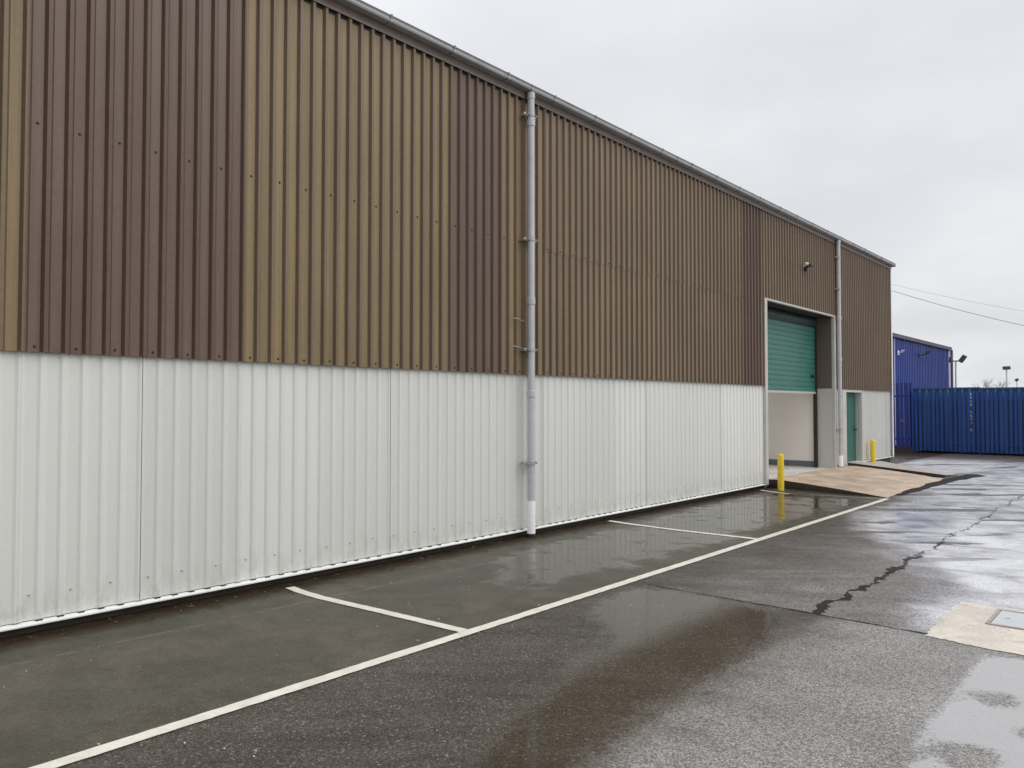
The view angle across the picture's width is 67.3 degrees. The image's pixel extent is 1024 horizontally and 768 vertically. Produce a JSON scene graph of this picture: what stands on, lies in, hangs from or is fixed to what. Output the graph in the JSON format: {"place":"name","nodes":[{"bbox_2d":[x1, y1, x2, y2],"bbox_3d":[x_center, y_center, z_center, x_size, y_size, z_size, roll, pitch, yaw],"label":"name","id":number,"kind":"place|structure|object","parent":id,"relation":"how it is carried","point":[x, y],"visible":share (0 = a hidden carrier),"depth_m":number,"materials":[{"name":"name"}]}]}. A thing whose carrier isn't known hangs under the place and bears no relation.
{"place":"outdoors","nodes":[
{"label":"outdoors","id":0,"kind":"place"},
{"bbox_2d":[4,558,1001,765],"bbox_3d":[-0.019,1.899,5.608,5.650,0.005,5.421,-1,-2,41],"label":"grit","id":1,"kind":"object","parent":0,"point":[463,636],"visible":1,"depth_m":5.03,"materials":[{"name":"grey gravel"}]},
{"bbox_2d":[0,443,1023,767],"bbox_3d":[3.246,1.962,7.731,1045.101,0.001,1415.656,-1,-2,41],"label":"asphalt ground","id":2,"kind":"structure","parent":0,"point":[718,661],"depth_m":5.35,"materials":[{"name":"grey asphalt"}]},
{"bbox_2d":[287,586,466,631],"bbox_3d":[-1.272,1.928,6.644,2.270,0.001,0.150,-1,-2,39],"label":"parking bay line","id":3,"kind":"object","parent":2,"relation":"on","point":[383,611],"visible":1,"depth_m":6.54,"materials":[{"name":"paint"}]},
{"bbox_2d":[5,490,759,643],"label":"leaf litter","id":4,"kind":"object","parent":2,"relation":"on","point":[191,605],"visible":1,"depth_m":7.84,"materials":[{"name":"brown plant"}]},
{"bbox_2d":[0,0,895,638],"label":"warehouse","id":5,"kind":"structure","parent":2,"relation":"on","point":[290,290],"depth_m":8.18,"materials":[{"name":"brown metal"}]},
{"bbox_2d":[803,262,812,270],"bbox_3d":[6.926,-2.744,18.017,0.168,0.190,0.293,-1,-2,41],"label":"security light","id":6,"kind":"object","parent":5,"relation":"attached to","point":[806,267],"visible":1,"depth_m":18.00,"materials":[{"name":"black plastic"}]},
{"bbox_2d":[842,389,863,465],"bbox_3d":[9.013,1.189,20.723,0.366,2.055,1.710,-1,-2,41],"label":"side door","id":7,"kind":"structure","parent":5,"relation":"in","point":[852,400],"depth_m":21.04,"materials":[{"name":"green paint"}]},
{"bbox_2d":[29,498,887,767],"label":"parking boundary line","id":8,"kind":"object","parent":2,"relation":"on","point":[87,753],"visible":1,"depth_m":5.06,"materials":[{"name":"paint"}]},
{"bbox_2d":[610,520,756,538],"bbox_3d":[2.300,2.042,10.801,2.349,0.001,0.164,-1,-2,42],"label":"parking bay line","id":9,"kind":"object","parent":2,"relation":"on","point":[682,530],"visible":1,"depth_m":10.70,"materials":[{"name":"paint"}]},
{"bbox_2d":[777,454,783,490],"bbox_3d":[5.475,1.798,15.663,0.158,0.760,0.158,-1,-2,41],"label":"bollard","id":10,"kind":"object","parent":2,"relation":"on","point":[780,462],"visible":1,"depth_m":15.61,"materials":[{"name":"yellow metal"}]},
{"bbox_2d":[809,494,882,498],"bbox_3d":[6.351,2.147,14.664,1.293,0.001,0.117,-1,-2,30],"label":"parking bay line","id":11,"kind":"object","parent":2,"relation":"on","point":[846,496],"visible":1,"depth_m":14.68,"materials":[{"name":"paint"}]},
{"bbox_2d":[767,466,941,497],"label":"loading ramp","id":12,"kind":"structure","parent":2,"relation":"on","point":[863,481],"depth_m":16.55,"materials":[{"name":"concrete"}]},
{"bbox_2d":[890,382,911,447],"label":"palisade gate","id":13,"kind":"structure","parent":2,"relation":"on","point":[902,420],"depth_m":28.76,"materials":[{"name":"blue metal"}]},
{"bbox_2d":[847,461,957,477],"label":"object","id":14,"kind":"structure","parent":2,"relation":"on","point":[898,468],"depth_m":19.70,"materials":[{"name":"concrete"}]},
{"bbox_2d":[870,440,875,461],"bbox_3d":[10.081,1.882,21.478,0.165,0.660,0.165,-1,-2,41],"label":"bollard","id":15,"kind":"object","parent":14,"relation":"on","point":[872,452],"visible":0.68,"depth_m":21.43,"materials":[{"name":"yellow metal"}]},
{"bbox_2d":[899,474,985,494],"bbox_3d":[9.475,2.207,17.104,5.927,0.015,0.474,2,-2,-45],"label":"tar fillet","id":16,"kind":"object","parent":2,"relation":"on","point":[944,481],"visible":1,"depth_m":17.22,"materials":[{"name":"black asphalt"}]},
{"bbox_2d":[913,387,980,452],"bbox_3d":[17.802,1.355,30.282,2.171,2.325,6.106,-1,-2,41],"label":"shipping container","id":17,"kind":"object","parent":2,"relation":"on","point":[961,390],"visible":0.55,"depth_m":27.98,"materials":[{"name":"blue metal"}]},
{"bbox_2d":[949,355,966,386],"bbox_3d":[23.000,0.666,39.640,0.821,4.332,0.406,-1,-2,41],"label":"floodlight post","id":18,"kind":"object","parent":2,"relation":"on","point":[962,358],"visible":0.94,"depth_m":39.69,"materials":[{"name":"grey metal"}]},
{"bbox_2d":[910,391,1023,454],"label":"palisade fence","id":19,"kind":"object","parent":2,"relation":"on","point":[979,399],"visible":1,"depth_m":27.32,"materials":[{"name":"blue metal"}]},
{"bbox_2d":[926,602,1023,654],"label":"concrete patch","id":20,"kind":"object","parent":2,"relation":"on","point":[963,622],"visible":1,"depth_m":5.96,"materials":[{"name":"beige concrete"}]},
{"bbox_2d":[985,609,1023,629],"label":"manhole cover","id":21,"kind":"object","parent":20,"relation":"in","point":[1007,618],"visible":1,"depth_m":6.24,"materials":[{"name":"grey metal"}]},
{"bbox_2d":[974,380,1009,387],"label":"bare tree","id":22,"kind":"object","parent":2,"relation":"on","point":[987,385],"visible":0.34,"depth_m":80.22,"materials":[{"name":"grey plant"}]},
{"bbox_2d":[980,387,1023,453],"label":"shipping container","id":23,"kind":"object","parent":2,"relation":"on","point":[993,390],"visible":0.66,"depth_m":26.79,"materials":[{"name":"blue metal"}]},
{"bbox_2d":[1002,366,1010,386],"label":"floodlight post","id":24,"kind":"object","parent":2,"relation":"on","point":[1006,368],"visible":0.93,"depth_m":76.46,"materials":[{"name":"grey metal"}]},
{"bbox_2d":[362,0,1023,387],"label":"sky","id":25,"kind":"structure","parent":0,"point":[893,128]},
{"bbox_2d":[890,333,953,444],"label":"blue building","id":26,"kind":"structure","parent":0,"point":[933,368],"depth_m":36.98,"materials":[{"name":"blue metal"}]},
{"bbox_2d":[919,350,930,356],"bbox_3d":[19.920,-1.466,37.075,0.494,0.334,0.286,-1,-2,41],"label":"wall floodlight","id":27,"kind":"object","parent":26,"relation":"attached to","point":[926,352],"depth_m":37.02,"materials":[{"name":"black metal"}]},
{"bbox_2d":[892,284,1020,310],"bbox_3d":[23.034,-4.136,34.435,21.003,5.860,0.009,-1,-2,41],"label":"overhead cable","id":28,"kind":"object","parent":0,"point":[960,299],"visible":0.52,"depth_m":36.13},
{"bbox_2d":[894,291,1023,325],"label":"overhead cable","id":29,"kind":"object","parent":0,"point":[957,309],"visible":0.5,"depth_m":35.33,"materials":[{"name":"black rubber"}]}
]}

